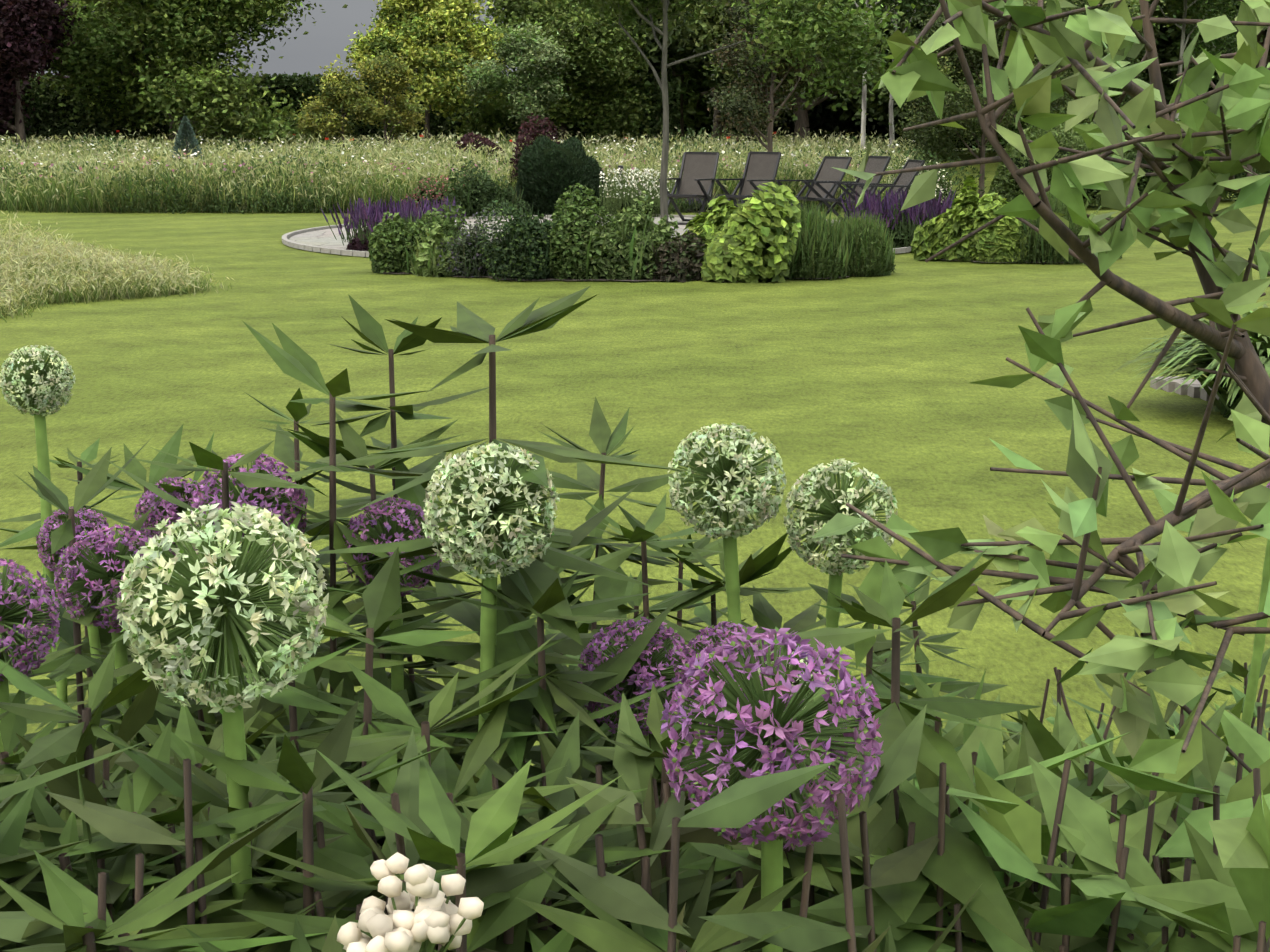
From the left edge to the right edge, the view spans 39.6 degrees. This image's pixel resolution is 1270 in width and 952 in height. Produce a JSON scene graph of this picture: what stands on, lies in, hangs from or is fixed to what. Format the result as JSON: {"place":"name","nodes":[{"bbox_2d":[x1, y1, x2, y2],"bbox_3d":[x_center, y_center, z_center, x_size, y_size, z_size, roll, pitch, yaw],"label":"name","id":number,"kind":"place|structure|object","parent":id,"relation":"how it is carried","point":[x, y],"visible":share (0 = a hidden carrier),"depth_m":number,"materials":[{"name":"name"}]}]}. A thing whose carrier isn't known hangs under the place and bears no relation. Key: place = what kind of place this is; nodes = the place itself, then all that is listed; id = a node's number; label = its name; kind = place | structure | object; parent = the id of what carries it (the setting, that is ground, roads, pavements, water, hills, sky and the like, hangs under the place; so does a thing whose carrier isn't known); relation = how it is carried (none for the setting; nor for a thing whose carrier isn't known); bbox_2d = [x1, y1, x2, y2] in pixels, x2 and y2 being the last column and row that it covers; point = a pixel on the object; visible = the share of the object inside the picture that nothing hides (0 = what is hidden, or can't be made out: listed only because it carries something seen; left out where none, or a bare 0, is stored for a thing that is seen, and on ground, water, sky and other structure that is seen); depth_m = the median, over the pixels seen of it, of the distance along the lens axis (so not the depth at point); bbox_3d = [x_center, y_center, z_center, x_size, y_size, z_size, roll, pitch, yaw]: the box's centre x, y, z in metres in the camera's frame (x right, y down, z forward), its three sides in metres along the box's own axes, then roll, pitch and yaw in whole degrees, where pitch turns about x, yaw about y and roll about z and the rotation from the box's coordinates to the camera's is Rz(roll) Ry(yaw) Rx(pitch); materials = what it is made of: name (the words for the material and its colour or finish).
{"place":"outdoors","nodes":[
{"label":"outdoors","id":0,"kind":"place"},
{"bbox_2d":[36,0,610,86],"label":"sky","id":1,"kind":"structure","parent":0,"point":[326,38],"materials":[{"name":"grey"}]},
{"bbox_2d":[2,130,901,187],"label":"meadow flowers","id":2,"kind":"object","parent":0,"point":[417,154],"visible":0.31,"depth_m":32.54,"materials":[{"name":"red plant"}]},
{"bbox_2d":[0,126,988,213],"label":"meadow grass","id":3,"kind":"structure","parent":0,"point":[65,195],"depth_m":30.49,"materials":[{"name":"green plant"}]},
{"bbox_2d":[0,148,1269,765],"bbox_3d":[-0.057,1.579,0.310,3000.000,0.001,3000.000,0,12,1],"label":"lawn","id":4,"kind":"structure","parent":0,"point":[876,374],"depth_m":10.55,"materials":[{"name":"green plant"}]},
{"bbox_2d":[0,557,60,763],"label":"allium","id":5,"kind":"object","parent":4,"relation":"on","point":[21,620],"visible":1,"depth_m":1.64,"materials":[{"name":"purple plant"}]},
{"bbox_2d":[0,345,75,727],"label":"allium","id":6,"kind":"object","parent":4,"relation":"on","point":[42,385],"visible":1,"depth_m":2.55,"materials":[{"name":"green plant"}]},
{"bbox_2d":[0,0,86,148],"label":"purple tree","id":7,"kind":"object","parent":4,"relation":"on","point":[24,26],"visible":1,"depth_m":50.70,"materials":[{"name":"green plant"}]},
{"bbox_2d":[36,506,113,772],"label":"allium","id":8,"kind":"object","parent":4,"relation":"on","point":[92,521],"visible":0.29,"depth_m":2.56,"materials":[{"name":"purple plant"}]},
{"bbox_2d":[53,524,166,774],"bbox_3d":[-0.654,0.604,2.304,0.138,1.109,0.139,0,12,1],"label":"allium","id":9,"kind":"object","parent":4,"relation":"on","point":[101,576],"visible":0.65,"depth_m":2.18,"materials":[{"name":"purple plant"}]},
{"bbox_2d":[0,211,233,322],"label":"meadow grass","id":10,"kind":"structure","parent":4,"relation":"on","point":[34,273],"depth_m":15.84,"materials":[{"name":"green plant"}]},
{"bbox_2d":[134,477,216,731],"bbox_3d":[-0.638,0.541,2.622,0.151,1.106,0.132,0,12,1],"label":"allium","id":11,"kind":"object","parent":4,"relation":"on","point":[165,510],"visible":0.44,"depth_m":2.49,"materials":[{"name":"purple plant"}]},
{"bbox_2d":[171,116,201,161],"bbox_3d":[-9.934,-7.194,39.115,1.090,1.580,1.064,0,12,1],"label":"blue spruce","id":12,"kind":"object","parent":4,"relation":"on","point":[186,132],"visible":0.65,"depth_m":38.94,"materials":[{"name":"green plant"}]},
{"bbox_2d":[20,0,356,147],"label":"tree","id":13,"kind":"object","parent":4,"relation":"on","point":[154,56],"visible":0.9,"depth_m":54.61,"materials":[{"name":"green plant"}]},
{"bbox_2d":[115,501,329,901],"bbox_3d":[-0.321,0.665,1.496,0.165,1.314,0.165,0,12,1],"label":"allium","id":14,"kind":"object","parent":4,"relation":"on","point":[247,592],"visible":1,"depth_m":1.36,"materials":[{"name":"white plant"}]},
{"bbox_2d":[190,453,307,747],"bbox_3d":[-0.491,0.554,2.352,0.150,1.189,0.147,0,12,1],"label":"allium","id":15,"kind":"object","parent":4,"relation":"on","point":[270,500],"visible":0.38,"depth_m":2.22,"materials":[{"name":"purple plant"}]},
{"bbox_2d":[0,71,681,145],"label":"hedge","id":16,"kind":"object","parent":4,"relation":"on","point":[47,112],"visible":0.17,"depth_m":61.08,"materials":[{"name":"green plant"}]},
{"bbox_2d":[294,60,389,146],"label":"gold shrub","id":17,"kind":"object","parent":4,"relation":"on","point":[322,117],"visible":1,"depth_m":48.81,"materials":[{"name":"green plant"}]},
{"bbox_2d":[354,174,413,199],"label":"perennial","id":18,"kind":"object","parent":4,"relation":"on","point":[386,176],"visible":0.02,"depth_m":29.61,"materials":[{"name":"green plant"}]},
{"bbox_2d":[348,42,427,151],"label":"gold shrub","id":19,"kind":"object","parent":4,"relation":"on","point":[391,75],"visible":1,"depth_m":49.55,"materials":[{"name":"green plant"}]},
{"bbox_2d":[342,497,441,718],"bbox_3d":[-0.301,0.574,2.402,0.132,1.130,0.192,5,12,21],"label":"allium","id":20,"kind":"object","parent":4,"relation":"on","point":[396,529],"visible":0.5,"depth_m":2.26,"materials":[{"name":"purple plant"}]},
{"bbox_2d":[321,196,465,250],"bbox_3d":[-2.812,-2.971,20.876,1.764,0.691,1.450,0,12,1],"label":"salvia","id":21,"kind":"object","parent":4,"relation":"on","point":[369,217],"visible":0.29,"depth_m":20.55,"materials":[{"name":"foliage"},{"name":"petal"}]},
{"bbox_2d":[337,852,483,951],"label":"white flower cluster","id":22,"kind":"object","parent":4,"relation":"on","point":[432,920],"visible":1,"depth_m":1.09,"materials":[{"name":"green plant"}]},
{"bbox_2d":[367,204,469,273],"bbox_3d":[-2.246,-2.462,18.302,1.052,0.700,0.875,0,12,1],"label":"shrub","id":23,"kind":"object","parent":4,"relation":"on","point":[396,236],"visible":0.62,"depth_m":18.11,"materials":[{"name":"green plant"}]},
{"bbox_2d":[336,0,508,141],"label":"golden maple tree","id":24,"kind":"object","parent":4,"relation":"on","point":[437,43],"visible":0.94,"depth_m":54.15,"materials":[{"name":"yellow plant"}]},
{"bbox_2d":[401,175,463,208],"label":"perennial","id":25,"kind":"object","parent":4,"relation":"on","point":[433,193],"visible":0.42,"depth_m":28.73,"materials":[{"name":"green plant"}]},
{"bbox_2d":[405,222,461,277],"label":"shrub","id":26,"kind":"object","parent":4,"relation":"on","point":[424,258],"visible":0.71,"depth_m":17.77,"materials":[{"name":"green plant"}]},
{"bbox_2d":[435,205,504,277],"bbox_3d":[-1.613,-2.372,17.797,0.713,0.724,0.669,6,13,27],"label":"nepeta","id":27,"kind":"object","parent":4,"relation":"on","point":[471,264],"visible":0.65,"depth_m":17.66,"materials":[{"name":"green plant"}]},
{"bbox_2d":[448,133,505,157],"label":"shrub","id":28,"kind":"object","parent":4,"relation":"on","point":[478,139],"visible":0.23,"depth_m":44.11,"materials":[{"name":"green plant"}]},
{"bbox_2d":[444,159,531,216],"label":"shrub","id":29,"kind":"object","parent":4,"relation":"on","point":[473,197],"visible":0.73,"depth_m":27.48,"materials":[{"name":"green plant"}]},
{"bbox_2d":[421,442,559,769],"bbox_3d":[-0.154,0.586,1.997,0.147,1.268,0.148,0,12,1],"label":"allium","id":30,"kind":"object","parent":4,"relation":"on","point":[506,495],"visible":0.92,"depth_m":1.86,"materials":[{"name":"white plant"}]},
{"bbox_2d":[0,668,981,951],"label":"perennial","id":31,"kind":"object","parent":4,"relation":"on","point":[674,824],"visible":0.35,"depth_m":1.38,"materials":[{"name":"green plant"}]},
{"bbox_2d":[456,20,576,145],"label":"variegated tree","id":32,"kind":"object","parent":4,"relation":"on","point":[536,59],"visible":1,"depth_m":50.26,"materials":[{"name":"green plant"}]},
{"bbox_2d":[477,200,562,281],"bbox_3d":[-1.094,-2.335,17.411,0.881,0.795,0.903,0,12,1],"label":"shrub","id":33,"kind":"object","parent":4,"relation":"on","point":[522,254],"visible":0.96,"depth_m":17.29,"materials":[{"name":"green plant"}]},
{"bbox_2d":[507,113,559,188],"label":"purple shrub","id":34,"kind":"object","parent":4,"relation":"on","point":[527,141],"visible":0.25,"depth_m":29.36,"materials":[{"name":"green plant"}]},
{"bbox_2d":[438,0,662,145],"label":"robinia tree","id":35,"kind":"object","parent":4,"relation":"on","point":[598,73],"visible":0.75,"depth_m":57.94,"materials":[{"name":"green plant"}]},
{"bbox_2d":[0,286,1111,951],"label":"leafy plants","id":36,"kind":"object","parent":4,"relation":"on","point":[316,748],"visible":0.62,"depth_m":1.64,"materials":[{"name":"green plant"}]},
{"bbox_2d":[514,135,605,214],"bbox_3d":[-1.218,-4.858,28.511,1.502,1.328,1.402,0,12,1],"label":"yew shrub","id":37,"kind":"object","parent":4,"relation":"on","point":[549,171],"visible":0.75,"depth_m":28.07,"materials":[{"name":"green plant"}]},
{"bbox_2d":[289,217,832,248],"bbox_3d":[-0.251,-3.159,23.340,8.500,0.050,8.500,0,12,1],"label":"patio stone circle","id":38,"kind":"object","parent":4,"relation":"on","point":[324,238],"visible":0.06,"depth_m":23.50,"materials":[{"name":"grey stone"}]},
{"bbox_2d":[659,152,719,224],"bbox_3d":[0.814,-4.217,25.855,0.637,1.036,0.892,6,13,26],"label":"recliner chair","id":39,"kind":"object","parent":38,"relation":"on","point":[698,170],"visible":0.79,"depth_m":26.02,"materials":[{"name":"grey fabric"}]},
{"bbox_2d":[534,0,914,226],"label":"border tree","id":40,"kind":"object","parent":38,"relation":"on","point":[808,22],"visible":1,"depth_m":19.99,"materials":[{"name":"green plant"}]},
{"bbox_2d":[715,151,781,207],"bbox_3d":[1.669,-4.168,25.593,0.637,1.046,0.892,10,15,39],"label":"recliner chair","id":41,"kind":"object","parent":38,"relation":"on","point":[761,168],"visible":0.58,"depth_m":25.74,"materials":[{"name":"grey fabric"}]},
{"bbox_2d":[776,156,851,224],"bbox_3d":[2.549,-4.044,25.130,0.934,0.989,0.637,-8,14,-35],"label":"recliner chair","id":42,"kind":"object","parent":38,"relation":"on","point":[826,171],"visible":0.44,"depth_m":25.23,"materials":[{"name":"grey fabric"}]},
{"bbox_2d":[814,156,890,220],"bbox_3d":[3.005,-3.915,24.439,0.892,1.014,0.637,-5,13,-24],"label":"recliner chair","id":43,"kind":"object","parent":38,"relation":"on","point":[874,164],"visible":0.5,"depth_m":24.52,"materials":[{"name":"grey fabric"}]},
{"bbox_2d":[843,159,924,211],"bbox_3d":[3.329,-3.738,23.656,0.944,0.982,0.637,-3,12,-12],"label":"recliner chair","id":44,"kind":"object","parent":38,"relation":"on","point":[904,181],"visible":0.4,"depth_m":23.70,"materials":[{"name":"grey fabric"}]},
{"bbox_2d":[840,188,955,252],"bbox_3d":[3.251,-3.100,21.270,1.472,0.762,1.525,7,14,31],"label":"salvia","id":45,"kind":"object","parent":38,"relation":"on","point":[903,224],"visible":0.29,"depth_m":20.91,"materials":[{"name":"purple plant"}]},
{"bbox_2d":[535,183,619,280],"bbox_3d":[-0.521,-2.447,17.597,0.956,0.945,0.944,0,12,1],"label":"shrub","id":46,"kind":"object","parent":4,"relation":"on","point":[569,268],"visible":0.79,"depth_m":17.34,"materials":[{"name":"green plant"}]},
{"bbox_2d":[282,215,911,256],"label":"patio edge setts","id":47,"kind":"structure","parent":4,"relation":"on","point":[286,241],"depth_m":21.21,"materials":[{"name":"grey stone"}]},
{"bbox_2d":[618,165,623,207],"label":"flower","id":48,"kind":"object","parent":4,"relation":"on","point":[621,167],"visible":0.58,"depth_m":28.09,"materials":[{"name":"white plant"}]},
{"bbox_2d":[572,191,679,281],"bbox_3d":[-0.057,-2.364,17.443,0.864,0.893,0.955,10,15,40],"label":"shrub","id":49,"kind":"object","parent":4,"relation":"on","point":[632,238],"visible":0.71,"depth_m":17.32,"materials":[{"name":"green plant"}]},
{"bbox_2d":[577,617,697,747],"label":"allium","id":50,"kind":"object","parent":4,"relation":"on","point":[660,668],"visible":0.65,"depth_m":2.00,"materials":[{"name":"purple plant"}]},
{"bbox_2d":[599,167,675,216],"bbox_3d":[0.044,-4.436,27.699,1.230,0.792,1.139,0,12,1],"label":"white gaura","id":51,"kind":"object","parent":4,"relation":"on","point":[619,198],"visible":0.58,"depth_m":27.55,"materials":[{"name":"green plant"}]},
{"bbox_2d":[565,2,727,143],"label":"tree","id":52,"kind":"object","parent":4,"relation":"on","point":[653,58],"visible":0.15,"depth_m":60.12,"materials":[{"name":"green plant"}]},
{"bbox_2d":[623,230,706,282],"bbox_3d":[0.294,-2.164,17.437,0.990,0.512,0.678,0,12,1],"label":"dark heuchera","id":53,"kind":"object","parent":4,"relation":"on","point":[681,261],"visible":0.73,"depth_m":17.29,"materials":[{"name":"green plant"}]},
{"bbox_2d":[673,192,746,212],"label":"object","id":54,"kind":"object","parent":4,"relation":"on","point":[698,206],"visible":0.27,"depth_m":29.34,"materials":[{"name":"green plant"}]},
{"bbox_2d":[680,620,771,849],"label":"allium","id":55,"kind":"object","parent":4,"relation":"on","point":[709,632],"visible":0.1,"depth_m":2.06,"materials":[{"name":"purple plant"}]},
{"bbox_2d":[668,422,786,634],"bbox_3d":[0.126,0.537,2.309,0.172,1.239,0.182,0,12,1],"label":"allium","id":56,"kind":"object","parent":4,"relation":"on","point":[722,486],"visible":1,"depth_m":2.16,"materials":[{"name":"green plant"}]},
{"bbox_2d":[624,9,837,139],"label":"tree","id":57,"kind":"object","parent":4,"relation":"on","point":[699,103],"visible":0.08,"depth_m":73.61,"materials":[{"name":"green plant"}]},
{"bbox_2d":[680,182,800,282],"bbox_3d":[1.015,-2.402,17.412,1.211,1.016,1.070,0,12,1],"label":"lime hydrangea","id":58,"kind":"object","parent":4,"relation":"on","point":[737,240],"visible":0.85,"depth_m":17.09,"materials":[{"name":"green plant"}]},
{"bbox_2d":[660,626,883,951],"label":"allium","id":59,"kind":"object","parent":4,"relation":"on","point":[770,727],"visible":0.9,"depth_m":1.36,"materials":[{"name":"purple plant"}]},
{"bbox_2d":[703,0,845,194],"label":"tree","id":60,"kind":"object","parent":4,"relation":"on","point":[745,103],"visible":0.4,"depth_m":28.21,"materials":[{"name":"green plant"}]},
{"bbox_2d":[658,0,891,144],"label":"olive tree","id":61,"kind":"object","parent":4,"relation":"on","point":[706,22],"visible":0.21,"depth_m":50.34,"materials":[{"name":"green plant"}]},
{"bbox_2d":[632,6,956,142],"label":"tree","id":62,"kind":"object","parent":4,"relation":"on","point":[802,121],"visible":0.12,"depth_m":61.16,"materials":[{"name":"green plant"}]},
{"bbox_2d":[757,649,832,709],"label":"allium","id":63,"kind":"object","parent":4,"relation":"on","point":[796,680],"visible":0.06,"depth_m":1.85,"materials":[{"name":"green plant"}]},
{"bbox_2d":[767,198,853,280],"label":"ornamental grass","id":64,"kind":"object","parent":4,"relation":"on","point":[821,252],"depth_m":17.45,"materials":[{"name":"green plant"}]},
{"bbox_2d":[788,200,839,209],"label":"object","id":65,"kind":"object","parent":4,"relation":"on","point":[811,204],"visible":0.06,"depth_m":29.91,"materials":[{"name":"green plant"}]},
{"bbox_2d":[783,458,897,685],"bbox_3d":[0.264,0.555,2.373,0.148,1.178,0.157,0,12,1],"label":"allium","id":66,"kind":"object","parent":4,"relation":"on","point":[830,495],"visible":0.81,"depth_m":2.25,"materials":[{"name":"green plant"}]},
{"bbox_2d":[833,208,895,276],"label":"ornamental grass","id":67,"kind":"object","parent":4,"relation":"on","point":[872,253],"depth_m":17.77,"materials":[{"name":"green plant"}]},
{"bbox_2d":[818,0,944,155],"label":"birch","id":68,"kind":"object","parent":4,"relation":"on","point":[891,128],"visible":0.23,"depth_m":46.25,"materials":[{"name":"green plant"}]},
{"bbox_2d":[806,0,981,138],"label":"tree","id":69,"kind":"object","parent":4,"relation":"on","point":[877,104],"visible":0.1,"depth_m":59.95,"materials":[{"name":"green plant"}]},
{"bbox_2d":[854,0,938,149],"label":"birch","id":70,"kind":"object","parent":4,"relation":"on","point":[864,87],"visible":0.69,"depth_m":44.29,"materials":[{"name":"green plant"}]},
{"bbox_2d":[879,157,955,205],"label":"perennial","id":71,"kind":"object","parent":4,"relation":"on","point":[945,189],"visible":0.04,"depth_m":29.99,"materials":[{"name":"green plant"}]},
{"bbox_2d":[911,175,980,261],"bbox_3d":[3.574,-2.864,19.745,0.986,1.000,0.712,0,12,1],"label":"lime hydrangea","id":72,"kind":"object","parent":4,"relation":"on","point":[949,227],"visible":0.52,"depth_m":19.61,"materials":[{"name":"green plant"}]},
{"bbox_2d":[870,0,1106,196],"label":"tree","id":73,"kind":"object","parent":4,"relation":"on","point":[933,139],"visible":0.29,"depth_m":34.40,"materials":[{"name":"green plant"}]},
{"bbox_2d":[970,192,1027,263],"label":"lime hydrangea","id":74,"kind":"object","parent":4,"relation":"on","point":[995,242],"visible":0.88,"depth_m":19.25,"materials":[{"name":"green plant"}]},
{"bbox_2d":[754,669,1269,951],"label":"perennial","id":75,"kind":"object","parent":4,"relation":"on","point":[1181,855],"visible":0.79,"depth_m":1.60,"materials":[{"name":"green plant"}]},
{"bbox_2d":[920,0,1175,166],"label":"tree","id":76,"kind":"object","parent":4,"relation":"on","point":[1132,7],"visible":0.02,"depth_m":38.21,"materials":[{"name":"green plant"}]},
{"bbox_2d":[1010,191,1097,264],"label":"ornamental grass","id":77,"kind":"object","parent":4,"relation":"on","point":[1040,249],"depth_m":19.26,"materials":[{"name":"green plant"}]},
{"bbox_2d":[987,122,1120,208],"bbox_3d":[7.368,-5.422,30.780,2.418,1.556,2.108,0,12,1],"label":"round shrub","id":78,"kind":"object","parent":4,"relation":"on","point":[1008,188],"visible":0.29,"depth_m":30.40,"materials":[{"name":"green plant"}]},
{"bbox_2d":[907,0,1236,148],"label":"olive tree","id":79,"kind":"object","parent":4,"relation":"on","point":[1168,11],"visible":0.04,"depth_m":52.06,"materials":[{"name":"green plant"}]},
{"bbox_2d":[884,0,1269,91],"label":"tree","id":80,"kind":"object","parent":4,"relation":"on","point":[918,25],"visible":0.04,"depth_m":59.95,"materials":[{"name":"green plant"}]},
{"bbox_2d":[1093,0,1174,120],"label":"birch","id":81,"kind":"object","parent":4,"relation":"on","point":[1150,3],"depth_m":47.36,"materials":[{"name":"green plant"}]},
{"bbox_2d":[1001,648,1269,766],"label":"perennial","id":82,"kind":"object","parent":4,"relation":"on","point":[1231,669],"visible":0.1,"depth_m":3.10,"materials":[{"name":"green plant"}]},
{"bbox_2d":[1150,376,1218,400],"bbox_3d":[3.469,-0.238,9.015,0.542,0.065,3.293,-1,12,-3],"label":"brick edging","id":83,"kind":"object","parent":4,"relation":"on","point":[1193,390],"visible":0.31,"depth_m":10.33,"materials":[{"name":"stone"}]},
{"bbox_2d":[1106,304,1269,417],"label":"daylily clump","id":84,"kind":"object","parent":4,"relation":"on","point":[1192,352],"visible":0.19,"depth_m":9.42,"materials":[{"name":"green plant"}]},
{"bbox_2d":[1152,0,1240,121],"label":"birch","id":85,"kind":"object","parent":4,"relation":"on","point":[1214,6],"visible":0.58,"depth_m":49.06,"materials":[{"name":"green plant"}]},
{"bbox_2d":[1123,128,1269,200],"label":"shrub","id":86,"kind":"object","parent":4,"relation":"on","point":[1143,180],"visible":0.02,"depth_m":32.70,"materials":[{"name":"green plant"}]},
{"bbox_2d":[1125,0,1269,100],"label":"tree","id":87,"kind":"object","parent":4,"relation":"on","point":[1169,75],"visible":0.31,"depth_m":60.26,"materials":[{"name":"green plant"}]},
{"bbox_2d":[1126,118,1269,175],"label":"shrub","id":88,"kind":"object","parent":4,"relation":"on","point":[1229,139],"visible":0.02,"depth_m":38.13,"materials":[{"name":"green plant"}]},
{"bbox_2d":[1228,8,1269,67],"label":"tree","id":89,"kind":"object","parent":4,"relation":"on","point":[1261,40],"visible":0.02,"depth_m":59.74,"materials":[{"name":"green plant"}]},
{"bbox_2d":[1235,481,1269,767],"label":"allium","id":90,"kind":"object","parent":4,"relation":"on","point":[1252,684],"visible":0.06,"depth_m":2.86,"materials":[{"name":"green plant"}]},
{"bbox_2d":[611,6,1265,147],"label":"woodland backdrop","id":91,"kind":"structure","parent":0,"point":[823,118],"depth_m":76.15,"materials":[{"name":"green plant"}]},
{"bbox_2d":[812,0,1269,818],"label":"tree branches","id":92,"kind":"object","parent":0,"point":[1194,178],"visible":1,"depth_m":1.96,"materials":[{"name":"green plant"}]}
]}

